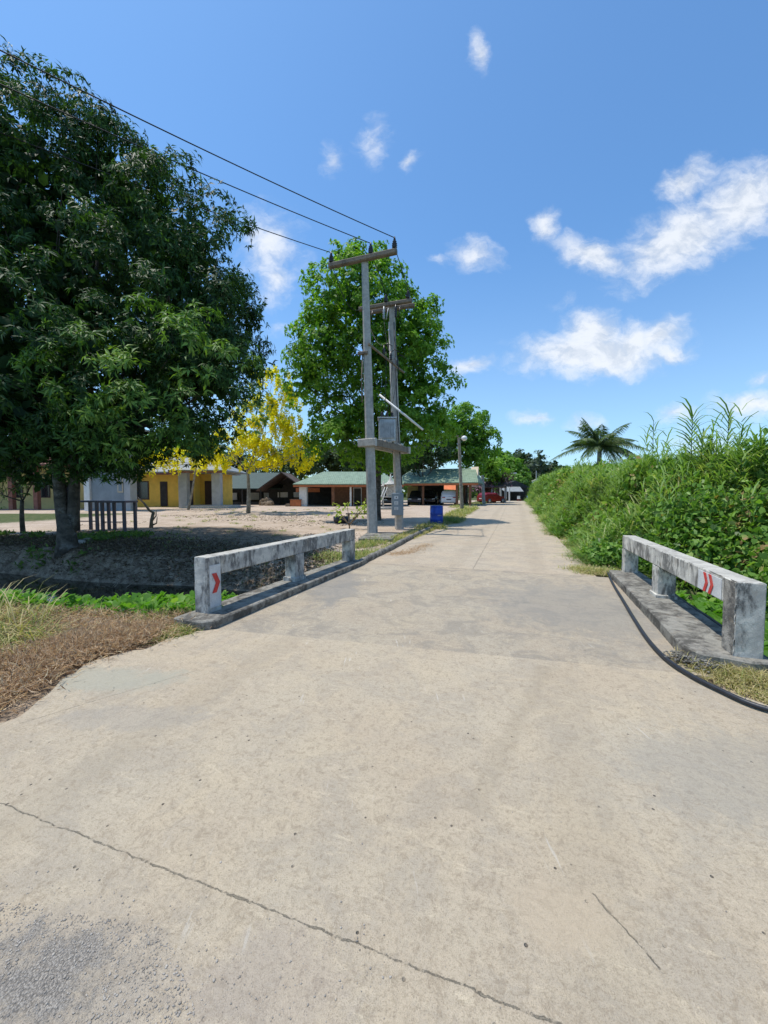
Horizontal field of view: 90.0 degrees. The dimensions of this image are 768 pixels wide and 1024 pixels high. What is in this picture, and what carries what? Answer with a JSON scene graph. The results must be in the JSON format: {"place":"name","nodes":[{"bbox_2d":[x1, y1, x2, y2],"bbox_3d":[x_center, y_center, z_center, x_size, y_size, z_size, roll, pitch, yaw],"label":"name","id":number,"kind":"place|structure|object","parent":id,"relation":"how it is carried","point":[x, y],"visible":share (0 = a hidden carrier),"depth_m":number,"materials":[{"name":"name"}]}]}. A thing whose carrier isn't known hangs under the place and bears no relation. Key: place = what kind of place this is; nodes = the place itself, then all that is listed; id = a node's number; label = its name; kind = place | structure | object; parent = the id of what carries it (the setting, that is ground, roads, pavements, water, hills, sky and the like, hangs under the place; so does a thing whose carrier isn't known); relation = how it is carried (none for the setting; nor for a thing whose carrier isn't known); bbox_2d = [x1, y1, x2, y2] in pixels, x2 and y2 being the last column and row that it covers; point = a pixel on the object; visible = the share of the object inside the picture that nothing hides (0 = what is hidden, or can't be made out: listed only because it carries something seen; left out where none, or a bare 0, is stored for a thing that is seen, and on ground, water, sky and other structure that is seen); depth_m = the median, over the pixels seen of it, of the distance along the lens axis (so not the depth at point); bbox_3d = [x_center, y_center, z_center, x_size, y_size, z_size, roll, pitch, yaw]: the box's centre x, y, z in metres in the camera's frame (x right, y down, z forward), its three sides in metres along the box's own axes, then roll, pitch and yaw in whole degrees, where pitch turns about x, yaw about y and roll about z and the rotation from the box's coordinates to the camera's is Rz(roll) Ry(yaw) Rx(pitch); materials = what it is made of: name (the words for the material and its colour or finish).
{"place":"outdoors","nodes":[
{"label":"outdoors","id":0,"kind":"place"},
{"bbox_2d":[0,459,83,509],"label":"columned building","id":1,"kind":"structure","parent":0,"point":[42,498],"depth_m":33.93,"materials":[{"name":"beige paint"}]},
{"bbox_2d":[16,484,22,497],"bbox_3d":[-32.450,-1.961,33.914,1.100,1.400,0.058,0,3,0],"label":"window","id":2,"kind":"structure","parent":1,"relation":"in","point":[17,495],"depth_m":33.90,"materials":[{"name":"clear glass"}]},
{"bbox_2d":[41,482,50,497],"bbox_3d":[-30.050,-1.961,33.914,1.100,1.400,0.058,0,3,0],"label":"window","id":3,"kind":"structure","parent":1,"relation":"in","point":[45,493],"depth_m":33.90,"materials":[{"name":"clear glass"}]},
{"bbox_2d":[84,429,149,510],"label":"grey building","id":4,"kind":"structure","parent":0,"point":[94,490],"depth_m":30.94,"materials":[{"name":"white paint"}]},
{"bbox_2d":[117,478,123,492],"bbox_3d":[-21.225,-2.169,30.900,0.450,1.200,0.060,0,3,0],"label":"window","id":5,"kind":"structure","parent":4,"relation":"in","point":[119,487],"depth_m":30.88,"materials":[{"name":"grey glass"}]},
{"bbox_2d":[0,573,248,601],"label":"ditch water","id":6,"kind":"structure","parent":0,"point":[79,588],"depth_m":9.51,"materials":[{"name":"liquid"}]},
{"bbox_2d":[0,588,237,617],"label":"water hyacinth","id":7,"kind":"object","parent":6,"relation":"on","point":[147,601],"visible":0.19,"depth_m":5.41,"materials":[{"name":"green plant"}]},
{"bbox_2d":[675,590,767,656],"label":"water hyacinth","id":8,"kind":"object","parent":6,"relation":"on","point":[712,607],"visible":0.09,"depth_m":6.08,"materials":[{"name":"green plant"}]},
{"bbox_2d":[137,458,245,507],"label":"yellow house","id":9,"kind":"structure","parent":0,"point":[211,489],"depth_m":37.40,"materials":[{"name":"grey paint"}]},
{"bbox_2d":[137,481,148,499],"bbox_3d":[-23.650,-2.107,37.404,1.500,1.800,0.073,0,3,0],"label":"window","id":10,"kind":"structure","parent":9,"relation":"in","point":[142,487],"depth_m":37.37,"materials":[{"name":"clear glass"}]},
{"bbox_2d":[160,482,167,505],"bbox_3d":[-21.450,-1.757,37.420,0.700,2.400,0.073,0,3,0],"label":"door","id":11,"kind":"structure","parent":9,"relation":"in","point":[163,485],"depth_m":37.40,"materials":[{"name":"wood"}]},
{"bbox_2d":[190,481,193,504],"bbox_3d":[-19.150,-1.807,37.418,1.100,2.500,0.073,0,3,0],"label":"door","id":12,"kind":"structure","parent":9,"relation":"in","point":[192,503],"depth_m":37.37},
{"bbox_2d":[205,481,211,503],"bbox_3d":[-17.650,-1.939,38.615,0.700,2.350,0.068,0,3,0],"label":"door","id":13,"kind":"structure","parent":9,"relation":"in","point":[208,485],"depth_m":38.58,"materials":[{"name":"brown wood"}]},
{"bbox_2d":[0,629,767,1023],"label":"front pavement","id":14,"kind":"structure","parent":0,"point":[594,831],"depth_m":1.78,"materials":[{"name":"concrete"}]},
{"bbox_2d":[0,496,767,722],"bbox_3d":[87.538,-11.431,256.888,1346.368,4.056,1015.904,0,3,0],"label":"ground","id":15,"kind":"structure","parent":0,"point":[44,519],"depth_m":14.52,"materials":[{"name":"beige soil"}]},
{"bbox_2d":[0,450,51,532],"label":"tree","id":16,"kind":"object","parent":15,"relation":"on","point":[30,471],"visible":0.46,"depth_m":15.37,"materials":[{"name":"green plant"}]},
{"bbox_2d":[79,500,111,530],"bbox_3d":[-12.607,0.146,16.681,0.993,1.300,0.870,0,3,0],"label":"steel frame","id":17,"kind":"object","parent":15,"relation":"on","point":[96,521],"visible":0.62,"depth_m":16.95,"materials":[{"name":"grey metal"}]},
{"bbox_2d":[0,581,204,670],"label":"bank grass","id":18,"kind":"structure","parent":15,"relation":"on","point":[8,638],"depth_m":4.50,"materials":[{"name":"green plant"}]},
{"bbox_2d":[63,568,144,588],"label":"dead branches","id":19,"kind":"object","parent":15,"relation":"on","point":[115,583],"visible":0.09,"depth_m":9.72,"materials":[{"name":"brown wood"}]},
{"bbox_2d":[0,599,211,716],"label":"dead weeds","id":20,"kind":"object","parent":15,"relation":"on","point":[60,651],"visible":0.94,"depth_m":3.96,"materials":[{"name":"brown plant"}]},
{"bbox_2d":[98,501,137,531],"bbox_3d":[-11.223,0.172,16.282,1.079,1.300,0.870,0,3,0],"label":"steel frame","id":21,"kind":"object","parent":15,"relation":"on","point":[114,522],"visible":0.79,"depth_m":15.93,"materials":[{"name":"grey metal"}]},
{"bbox_2d":[0,35,277,558],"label":"mango tree","id":22,"kind":"object","parent":15,"relation":"on","point":[61,343],"visible":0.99,"depth_m":10.33,"materials":[{"name":"green plant"}]},
{"bbox_2d":[138,497,157,527],"bbox_3d":[-11.098,0.074,18.034,0.935,1.526,0.216,0,3,0],"label":"dead stump","id":23,"kind":"object","parent":15,"relation":"on","point":[152,518],"visible":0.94,"depth_m":17.99,"materials":[{"name":"grey wood"}]},
{"bbox_2d":[142,434,187,457],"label":"roadside tree","id":24,"kind":"object","parent":15,"relation":"on","point":[178,443],"visible":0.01,"depth_m":56.15,"materials":[{"name":"green plant"}]},
{"bbox_2d":[138,446,219,509],"bbox_3d":[-17.384,-2.924,32.643,6.991,5.613,3.077,0,3,0],"label":"golden shower tree","id":25,"kind":"object","parent":15,"relation":"on","point":[177,466],"visible":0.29,"depth_m":32.62,"materials":[{"name":"yellow plant"}]},
{"bbox_2d":[0,528,360,575],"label":"bank weeds","id":26,"kind":"object","parent":15,"relation":"on","point":[126,534],"visible":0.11,"depth_m":13.34,"materials":[{"name":"green plant"}]},
{"bbox_2d":[0,508,383,588],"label":"leaf litter","id":27,"kind":"object","parent":15,"relation":"on","point":[101,545],"visible":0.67,"depth_m":11.13,"materials":[{"name":"brown plant"}]},
{"bbox_2d":[219,444,269,472],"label":"roadside tree","id":28,"kind":"object","parent":15,"relation":"on","point":[244,456],"visible":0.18,"depth_m":53.83,"materials":[{"name":"green plant"}]},
{"bbox_2d":[5,501,486,560],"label":"verge grass","id":29,"kind":"structure","parent":15,"relation":"on","point":[454,516],"depth_m":16.55,"materials":[{"name":"green plant"}]},
{"bbox_2d":[185,365,320,512],"bbox_3d":[-9.550,-5.262,28.050,9.611,10.729,4.772,0,3,0],"label":"golden shower tree","id":30,"kind":"object","parent":15,"relation":"on","point":[256,445],"visible":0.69,"depth_m":27.79,"materials":[{"name":"yellow plant"}]},
{"bbox_2d":[232,473,289,504],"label":"open shed","id":31,"kind":"structure","parent":15,"relation":"on","point":[239,486],"depth_m":47.29,"materials":[{"name":"white paint"}]},
{"bbox_2d":[259,497,273,505],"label":"rubble pile","id":32,"kind":"object","parent":15,"relation":"on","point":[267,501],"visible":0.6,"depth_m":41.70,"materials":[{"name":"brown stone"}]},
{"bbox_2d":[256,472,319,504],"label":"open shed","id":33,"kind":"structure","parent":15,"relation":"on","point":[288,490],"depth_m":45.87,"materials":[{"name":"white paint"}]},
{"bbox_2d":[285,499,301,506],"bbox_3d":[-9.162,-0.920,39.175,1.550,0.760,0.950,0,3,0],"label":"timber crate","id":34,"kind":"object","parent":15,"relation":"on","point":[295,502],"visible":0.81,"depth_m":38.80,"materials":[{"name":"brown wood"}]},
{"bbox_2d":[268,440,350,479],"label":"roadside tree","id":35,"kind":"object","parent":15,"relation":"on","point":[317,468],"visible":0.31,"depth_m":54.36,"materials":[{"name":"green plant"}]},
{"bbox_2d":[333,516,348,523],"bbox_3d":[-2.294,0.417,20.543,0.840,0.360,0.840,0,3,0],"label":"rubber tub","id":36,"kind":"object","parent":15,"relation":"on","point":[337,519],"visible":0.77,"depth_m":20.23,"materials":[{"name":"black rubber"}]},
{"bbox_2d":[327,499,366,528],"bbox_3d":[-1.585,0.115,17.284,2.060,1.512,1.227,0,3,0],"label":"sapling","id":37,"kind":"object","parent":15,"relation":"on","point":[357,515],"visible":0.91,"depth_m":17.28,"materials":[{"name":"green plant"}]},
{"bbox_2d":[293,472,403,506],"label":"carport","id":38,"kind":"object","parent":15,"relation":"on","point":[339,488],"visible":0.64,"depth_m":41.13,"materials":[{"name":"green metal"}]},
{"bbox_2d":[353,487,361,505],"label":"doorway","id":39,"kind":"structure","parent":38,"relation":"in","point":[357,491],"depth_m":41.33,"materials":[{"name":"white paint"}]},
{"bbox_2d":[382,490,390,505],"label":"parked car","id":40,"kind":"object","parent":38,"relation":"on","point":[387,500],"visible":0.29,"depth_m":41.15,"materials":[{"name":"black paint"}]},
{"bbox_2d":[277,236,466,520],"bbox_3d":[-0.573,-7.159,21.720,10.451,15.759,6.772,0,3,0],"label":"shade tree","id":41,"kind":"object","parent":15,"relation":"on","point":[415,346],"visible":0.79,"depth_m":20.58,"materials":[{"name":"green plant"}]},
{"bbox_2d":[328,236,422,532],"bbox_3d":[0.019,-4.749,16.448,3.374,11.343,3.552,1,3,24],"label":"transformer structure","id":42,"kind":"object","parent":15,"relation":"on","point":[370,443],"visible":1,"depth_m":15.33,"materials":[{"name":"concrete"}]},
{"bbox_2d":[0,132,330,252],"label":"power line","id":43,"kind":"object","parent":42,"relation":"attached to","point":[145,187],"visible":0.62,"depth_m":11.17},
{"bbox_2d":[0,83,369,242],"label":"power line","id":44,"kind":"object","parent":42,"relation":"attached to","point":[170,159],"visible":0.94,"depth_m":10.81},
{"bbox_2d":[0,49,393,237],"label":"power line","id":45,"kind":"object","parent":42,"relation":"attached to","point":[176,136],"visible":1,"depth_m":9.97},
{"bbox_2d":[377,411,396,441],"bbox_3d":[0.132,-3.677,16.613,0.820,1.330,0.880,0,3,0],"label":"transformer","id":46,"kind":"object","parent":42,"relation":"on","point":[387,427],"visible":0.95,"depth_m":16.29,"materials":[{"name":"grey paint"}]},
{"bbox_2d":[358,532,399,541],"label":"footing slab","id":47,"kind":"structure","parent":15,"relation":"on","point":[384,536],"depth_m":14.20,"materials":[{"name":"concrete"}]},
{"bbox_2d":[327,441,439,478],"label":"roadside tree","id":48,"kind":"object","parent":15,"relation":"on","point":[347,469],"visible":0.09,"depth_m":55.21,"materials":[{"name":"green plant"}]},
{"bbox_2d":[381,474,393,509],"bbox_3d":[0.420,-1.754,32.954,1.530,3.050,1.240,0,3,0],"label":"shrine","id":49,"kind":"object","parent":15,"relation":"on","point":[389,484],"visible":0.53,"depth_m":32.65,"materials":[{"name":"stone"}]},
{"bbox_2d":[293,474,497,497],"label":"woods","id":50,"kind":"object","parent":15,"relation":"on","point":[475,493],"visible":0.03,"depth_m":119.79,"materials":[{"name":"green plant"}]},
{"bbox_2d":[359,526,433,563],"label":"verge kerb","id":51,"kind":"structure","parent":15,"relation":"on","point":[377,553],"depth_m":10.81,"materials":[{"name":"concrete"}]},
{"bbox_2d":[401,432,464,504],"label":"roadside tree","id":52,"kind":"object","parent":15,"relation":"on","point":[445,454],"visible":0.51,"depth_m":43.60,"materials":[{"name":"green plant"}]},
{"bbox_2d":[430,506,442,523],"bbox_3d":[2.766,0.178,20.221,0.700,1.006,0.700,0,3,0],"label":"plastic barrel","id":53,"kind":"object","parent":15,"relation":"on","point":[436,513],"visible":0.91,"depth_m":19.92,"materials":[{"name":"plastic"}]},
{"bbox_2d":[402,467,483,505],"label":"carport","id":54,"kind":"object","parent":15,"relation":"on","point":[437,479],"visible":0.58,"depth_m":43.18,"materials":[{"name":"green metal"}]},
{"bbox_2d":[407,490,426,504],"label":"parked car","id":55,"kind":"object","parent":54,"relation":"on","point":[414,497],"visible":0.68,"depth_m":43.84,"materials":[{"name":"grey paint"}]},
{"bbox_2d":[424,490,439,504],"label":"parked car","id":56,"kind":"object","parent":54,"relation":"on","point":[432,496],"visible":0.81,"depth_m":45.77,"materials":[{"name":"black paint"}]},
{"bbox_2d":[440,491,455,504],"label":"parked car","id":57,"kind":"object","parent":54,"relation":"on","point":[448,496],"visible":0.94,"depth_m":42.14,"materials":[{"name":"white paint"}]},
{"bbox_2d":[444,485,455,489],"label":"awning","id":58,"kind":"object","parent":54,"relation":"hanging from","point":[449,487],"visible":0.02,"depth_m":52.96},
{"bbox_2d":[174,563,727,682],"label":"bridge deck","id":59,"kind":"structure","parent":15,"relation":"on","point":[572,618],"depth_m":5.02,"materials":[{"name":"concrete"}]},
{"bbox_2d":[174,560,363,630],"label":"bridge kerb","id":60,"kind":"structure","parent":59,"relation":"on","point":[240,606],"depth_m":5.59,"materials":[{"name":"concrete"}]},
{"bbox_2d":[194,529,354,613],"bbox_3d":[-1.526,0.951,6.801,0.262,0.958,4.256,1,3,21],"label":"bridge railing","id":61,"kind":"object","parent":60,"relation":"on","point":[209,569],"visible":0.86,"depth_m":5.68,"materials":[{"name":"paint"}]},
{"bbox_2d":[607,571,767,711],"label":"water hose","id":62,"kind":"object","parent":59,"relation":"on","point":[707,683],"visible":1,"depth_m":3.36,"materials":[{"name":"black rubber"}]},
{"bbox_2d":[609,570,767,673],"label":"bridge kerb","id":63,"kind":"structure","parent":59,"relation":"on","point":[683,626],"depth_m":4.38,"materials":[{"name":"concrete"}]},
{"bbox_2d":[622,535,766,658],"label":"bridge railing","id":64,"kind":"object","parent":63,"relation":"on","point":[742,598],"visible":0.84,"depth_m":3.75,"materials":[{"name":"paint"}]},
{"bbox_2d":[663,649,734,672],"bbox_3d":[2.923,1.386,3.591,0.530,0.072,0.395,2,4,40],"label":"rubble","id":65,"kind":"object","parent":59,"relation":"on","point":[674,653],"visible":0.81,"depth_m":3.55,"materials":[{"name":"stone"}]},
{"bbox_2d":[456,436,466,508],"bbox_3d":[6.334,-3.082,31.453,0.862,6.354,0.704,-1,3,-28],"label":"street lamp","id":66,"kind":"object","parent":15,"relation":"on","point":[463,438],"visible":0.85,"depth_m":31.52,"materials":[{"name":"grey metal"}]},
{"bbox_2d":[433,401,502,503],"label":"roadside tree","id":67,"kind":"object","parent":15,"relation":"on","point":[478,436],"visible":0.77,"depth_m":45.64,"materials":[{"name":"green plant"}]},
{"bbox_2d":[481,475,485,503],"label":"concrete post","id":68,"kind":"object","parent":15,"relation":"on","point":[483,490],"visible":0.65,"depth_m":49.77,"materials":[{"name":"grey concrete"}]},
{"bbox_2d":[468,480,506,502],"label":"pergola","id":69,"kind":"object","parent":15,"relation":"on","point":[502,485],"visible":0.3,"depth_m":55.05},
{"bbox_2d":[479,456,513,484],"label":"roadside tree","id":70,"kind":"object","parent":15,"relation":"on","point":[493,466],"visible":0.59,"depth_m":54.68,"materials":[{"name":"green plant"}]},
{"bbox_2d":[485,447,514,476],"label":"distant tree","id":71,"kind":"object","parent":15,"relation":"on","point":[505,453],"visible":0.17,"depth_m":89.84,"materials":[{"name":"green plant"}]},
{"bbox_2d":[492,456,528,478],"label":"distant tree","id":72,"kind":"object","parent":15,"relation":"on","point":[509,461],"visible":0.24,"depth_m":85.15,"materials":[{"name":"green plant"}]},
{"bbox_2d":[498,481,530,500],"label":"shed","id":73,"kind":"structure","parent":15,"relation":"on","point":[517,488],"depth_m":75.08,"materials":[{"name":"grey metal"}]},
{"bbox_2d":[504,468,531,486],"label":"distant tree","id":74,"kind":"object","parent":15,"relation":"on","point":[525,477],"visible":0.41,"depth_m":81.81,"materials":[{"name":"green plant"}]},
{"bbox_2d":[512,449,532,463],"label":"distant tree","id":75,"kind":"object","parent":15,"relation":"on","point":[521,455],"visible":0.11,"depth_m":93.50,"materials":[{"name":"green plant"}]},
{"bbox_2d":[516,458,539,473],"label":"distant tree","id":76,"kind":"object","parent":15,"relation":"on","point":[528,466],"visible":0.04,"depth_m":90.12,"materials":[{"name":"green plant"}]},
{"bbox_2d":[525,449,549,477],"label":"distant tree","id":77,"kind":"object","parent":15,"relation":"on","point":[533,465],"visible":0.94,"depth_m":85.36,"materials":[{"name":"green plant"}]},
{"bbox_2d":[528,460,565,480],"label":"distant tree","id":78,"kind":"object","parent":15,"relation":"on","point":[553,464],"visible":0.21,"depth_m":87.25,"materials":[{"name":"green plant"}]},
{"bbox_2d":[546,417,650,463],"bbox_3d":[16.615,-4.619,29.800,7.006,5.632,6.230,0,3,0],"label":"coconut palm","id":79,"kind":"object","parent":15,"relation":"on","point":[594,441],"visible":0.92,"depth_m":29.26,"materials":[{"name":"green plant"}]},
{"bbox_2d":[523,400,767,633],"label":"vine thicket","id":80,"kind":"object","parent":15,"relation":"on","point":[753,564],"visible":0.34,"depth_m":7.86,"materials":[{"name":"green plant"}]},
{"bbox_2d":[527,506,767,704],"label":"edge grass","id":81,"kind":"structure","parent":15,"relation":"on","point":[742,678],"depth_m":3.34,"materials":[{"name":"green plant"}]},
{"bbox_2d":[644,412,665,460],"bbox_3d":[8.352,-1.684,11.856,0.740,2.848,0.229,0,3,6],"label":"giant reed","id":82,"kind":"object","parent":15,"relation":"on","point":[653,434],"visible":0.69,"depth_m":11.88,"materials":[{"name":"green plant"}]},
{"bbox_2d":[659,444,685,463],"bbox_3d":[8.298,-0.990,11.097,1.321,2.118,0.329,0,3,-3],"label":"giant reed","id":83,"kind":"object","parent":15,"relation":"on","point":[677,454],"visible":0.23,"depth_m":10.96,"materials":[{"name":"green plant"}]},
{"bbox_2d":[662,396,717,462],"bbox_3d":[7.906,-1.557,9.923,1.479,2.762,0.412,0,3,0],"label":"giant reed","id":84,"kind":"object","parent":15,"relation":"on","point":[690,413],"visible":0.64,"depth_m":9.90,"materials":[{"name":"green plant"}]},
{"bbox_2d":[681,417,714,471],"bbox_3d":[7.819,-1.210,9.528,1.204,2.230,0.501,0,3,0],"label":"giant reed","id":85,"kind":"object","parent":15,"relation":"on","point":[700,439],"visible":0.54,"depth_m":9.43,"materials":[{"name":"green plant"}]},
{"bbox_2d":[651,579,767,657],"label":"water hose","id":86,"kind":"object","parent":15,"relation":"on","point":[707,616],"visible":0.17,"depth_m":4.84,"materials":[{"name":"black rubber"}]},
{"bbox_2d":[706,395,738,450],"bbox_3d":[9.351,-1.355,10.622,1.410,3.592,0.453,0,3,0],"label":"giant reed","id":87,"kind":"object","parent":15,"relation":"on","point":[729,421],"visible":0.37,"depth_m":10.41,"materials":[{"name":"green plant"}]},
{"bbox_2d":[713,440,757,498],"bbox_3d":[7.886,-0.626,8.500,1.474,1.978,0.413,1,3,11],"label":"giant reed","id":88,"kind":"object","parent":15,"relation":"on","point":[740,463],"visible":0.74,"depth_m":8.47,"materials":[{"name":"green plant"}]},
{"bbox_2d":[731,429,767,493],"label":"giant reed","id":89,"kind":"object","parent":15,"relation":"on","point":[756,438],"visible":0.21,"depth_m":8.95,"materials":[{"name":"green plant"}]},
{"bbox_2d":[0,0,767,491],"label":"sky","id":90,"kind":"structure","parent":0,"point":[581,186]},
{"bbox_2d":[367,501,595,576],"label":"road","id":91,"kind":"structure","parent":0,"point":[500,536],"depth_m":11.66,"materials":[{"name":"concrete"}]},
{"bbox_2d":[385,544,428,555],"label":"dry leaves","id":92,"kind":"object","parent":91,"relation":"on","point":[406,551],"visible":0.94,"depth_m":10.63,"materials":[{"name":"brown plant"}]},
{"bbox_2d":[477,492,506,502],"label":"parked car","id":93,"kind":"object","parent":91,"relation":"on","point":[492,497],"visible":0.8,"depth_m":53.60,"materials":[{"name":"red paint"}]}
]}

